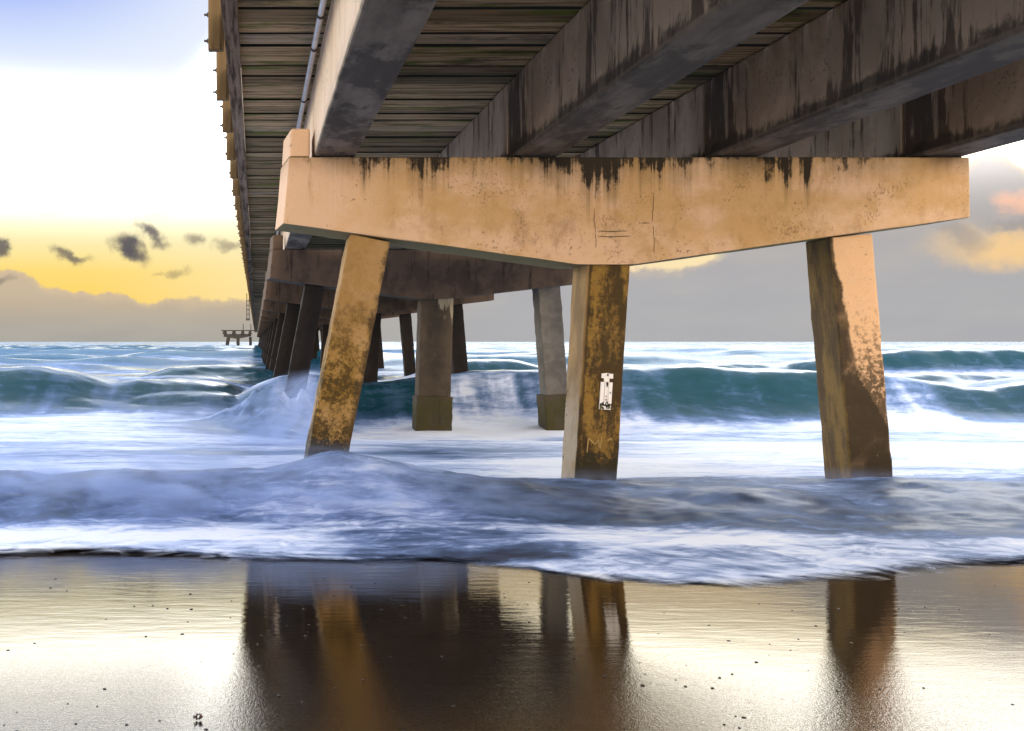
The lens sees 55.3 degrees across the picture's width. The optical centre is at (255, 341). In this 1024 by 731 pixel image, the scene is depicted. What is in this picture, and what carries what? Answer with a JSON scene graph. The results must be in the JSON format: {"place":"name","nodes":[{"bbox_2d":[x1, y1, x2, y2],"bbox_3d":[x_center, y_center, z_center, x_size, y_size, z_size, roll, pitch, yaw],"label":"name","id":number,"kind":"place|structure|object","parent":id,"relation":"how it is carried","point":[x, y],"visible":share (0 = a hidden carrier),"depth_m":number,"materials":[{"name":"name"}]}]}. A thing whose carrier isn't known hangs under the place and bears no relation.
{"place":"outdoors","nodes":[
{"label":"outdoors","id":0,"kind":"place"},
{"bbox_2d":[194,713,202,719],"bbox_3d":[-0.197,1.282,3.153,0.034,0.017,0.049,0,0,0],"label":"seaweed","id":1,"kind":"object","parent":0,"point":[199,718],"visible":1,"depth_m":3.15,"materials":[{"name":"plant"}]},
{"bbox_2d":[0,342,1023,583],"bbox_3d":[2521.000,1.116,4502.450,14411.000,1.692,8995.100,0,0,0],"label":"sea","id":2,"kind":"structure","parent":0,"point":[183,446],"depth_m":11.45,"materials":[{"name":"liquid"}]},
{"bbox_2d":[223,334,251,344],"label":"pile bent","id":3,"kind":"object","parent":2,"relation":"in","point":[236,336],"visible":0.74,"depth_m":270.00,"materials":[{"name":"concrete"}]},
{"bbox_2d":[258,325,319,350],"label":"pile bent","id":4,"kind":"object","parent":2,"relation":"in","point":[265,333],"visible":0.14,"depth_m":96.39,"materials":[{"name":"brown concrete"}]},
{"bbox_2d":[258,326,321,357],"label":"pile bent","id":5,"kind":"object","parent":2,"relation":"in","point":[266,328],"visible":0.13,"depth_m":86.77,"materials":[{"name":"brown concrete"}]},
{"bbox_2d":[259,311,321,363],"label":"pile bent","id":6,"kind":"object","parent":2,"relation":"in","point":[272,320],"visible":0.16,"depth_m":57.88,"materials":[{"name":"brown concrete"}]},
{"bbox_2d":[259,318,321,361],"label":"pile bent","id":7,"kind":"object","parent":2,"relation":"in","point":[265,323],"visible":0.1,"depth_m":67.50,"materials":[{"name":"brown concrete"}]},
{"bbox_2d":[259,317,321,358],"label":"pile bent","id":8,"kind":"object","parent":2,"relation":"in","point":[262,325],"visible":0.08,"depth_m":77.14,"materials":[{"name":"brown concrete"}]},
{"bbox_2d":[260,304,398,368],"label":"pile bent","id":9,"kind":"object","parent":2,"relation":"in","point":[325,323],"visible":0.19,"depth_m":48.24,"materials":[{"name":"brown concrete"}]},
{"bbox_2d":[261,289,416,375],"bbox_3d":[3.808,0.500,38.831,7.320,5.483,0.628,0,0,0],"label":"pile bent","id":10,"kind":"object","parent":2,"relation":"in","point":[407,344],"visible":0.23,"depth_m":38.62,"materials":[{"name":"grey concrete"}]},
{"bbox_2d":[0,547,1023,730],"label":"beach","id":11,"kind":"structure","parent":0,"point":[88,631],"depth_m":4.10,"materials":[{"name":"brown sand"}]},
{"bbox_2d":[263,271,493,382],"bbox_3d":[3.808,0.500,29.201,7.320,5.483,0.628,0,0,0],"label":"pile bent","id":12,"kind":"object","parent":11,"relation":"on","point":[290,295],"visible":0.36,"depth_m":28.98,"materials":[{"name":"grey concrete"}]},
{"bbox_2d":[280,231,284,248],"bbox_3d":[0.830,-2.366,24.385,0.438,0.870,9.607,0,0,0],"label":"bridge girder","id":13,"kind":"object","parent":12,"relation":"on","point":[282,233],"visible":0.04,"depth_m":20.51,"materials":[{"name":"beige concrete"}]},
{"bbox_2d":[266,235,572,430],"bbox_3d":[3.842,0.499,19.569,7.251,5.480,0.628,0,0,0],"label":"pile bent","id":14,"kind":"object","parent":11,"relation":"on","point":[434,284],"visible":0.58,"depth_m":19.31,"materials":[{"name":"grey concrete"}]},
{"bbox_2d":[285,86,312,248],"bbox_3d":[0.830,-2.366,14.755,0.438,0.870,9.607,0,0,0],"label":"bridge girder","id":15,"kind":"object","parent":14,"relation":"on","point":[296,241],"visible":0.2,"depth_m":16.90,"materials":[{"name":"grey concrete"}]},
{"bbox_2d":[577,83,704,156],"bbox_3d":[5.065,-2.366,14.755,0.479,0.869,9.603,0,0,0],"label":"bridge girder","id":16,"kind":"object","parent":14,"relation":"on","point":[675,128],"visible":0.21,"depth_m":10.82,"materials":[{"name":"grey concrete"}]},
{"bbox_2d":[758,103,904,157],"bbox_3d":[7.210,-2.366,14.756,0.469,0.869,9.603,0,0,0],"label":"bridge girder","id":17,"kind":"object","parent":14,"relation":"on","point":[880,134],"visible":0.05,"depth_m":10.62,"materials":[{"name":"grey concrete"}]},
{"bbox_2d":[275,129,969,479],"bbox_3d":[3.814,0.499,9.940,7.307,5.482,0.627,0,0,0],"label":"pile bent","id":18,"kind":"object","parent":11,"relation":"on","point":[599,226],"visible":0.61,"depth_m":9.63,"materials":[{"name":"beige concrete"}]},
{"bbox_2d":[313,0,436,156],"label":"bridge girder","id":19,"kind":"object","parent":18,"relation":"on","point":[367,46],"visible":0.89,"depth_m":6.83,"materials":[{"name":"grey concrete"}]},
{"bbox_2d":[276,0,326,234],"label":"conduit pipe","id":20,"kind":"object","parent":19,"relation":"attached to","point":[320,15],"visible":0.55,"depth_m":8.60,"materials":[{"name":"metal"}]},
{"bbox_2d":[389,83,508,248],"bbox_3d":[2.945,-2.366,14.755,0.460,0.870,9.606,0,0,0],"label":"bridge girder","id":21,"kind":"object","parent":18,"relation":"on","point":[484,132],"visible":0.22,"depth_m":10.82,"materials":[{"name":"grey concrete"}]},
{"bbox_2d":[599,373,612,409],"bbox_3d":[3.687,0.524,9.703,0.125,0.387,0.024,3,0,0],"label":"marker plate","id":22,"kind":"object","parent":18,"relation":"attached to","point":[605,397],"visible":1,"depth_m":9.70,"materials":[{"name":"white plastic"}]},
{"bbox_2d":[509,0,808,156],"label":"bridge girder","id":23,"kind":"object","parent":18,"relation":"on","point":[591,67],"visible":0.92,"depth_m":7.18,"materials":[{"name":"grey concrete"}]},
{"bbox_2d":[705,0,1023,156],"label":"bridge girder","id":24,"kind":"object","parent":18,"relation":"on","point":[846,62],"visible":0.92,"depth_m":7.53,"materials":[{"name":"grey concrete"}]},
{"bbox_2d":[220,0,846,331],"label":"timber deck","id":25,"kind":"structure","parent":24,"relation":"on","point":[466,62],"depth_m":9.74,"materials":[{"name":"wood"}]},
{"bbox_2d":[204,0,254,331],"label":"railing","id":26,"kind":"object","parent":25,"relation":"attached to","point":[215,40],"visible":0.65,"depth_m":11.76,"materials":[{"name":"wood"}]},
{"bbox_2d":[246,293,249,319],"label":"metal ladder","id":27,"kind":"object","parent":25,"relation":"attached to","point":[247,309],"visible":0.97,"depth_m":61.97,"materials":[{"name":"metal"}]},
{"bbox_2d":[905,59,1023,156],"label":"bridge girder","id":28,"kind":"object","parent":18,"relation":"on","point":[980,112],"visible":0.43,"depth_m":9.05,"materials":[{"name":"grey concrete"}]},
{"bbox_2d":[0,0,1023,341],"label":"sky","id":29,"kind":"structure","parent":0,"point":[118,221],"materials":[{"name":"white"}]},
{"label":"bridge girder","id":30,"kind":"object","parent":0,"visible":0},
{"bbox_2d":[221,330,253,330],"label":"timber deck","id":31,"kind":"structure","parent":30,"relation":"on","point":[237,330],"depth_m":269.20,"materials":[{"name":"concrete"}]}
]}

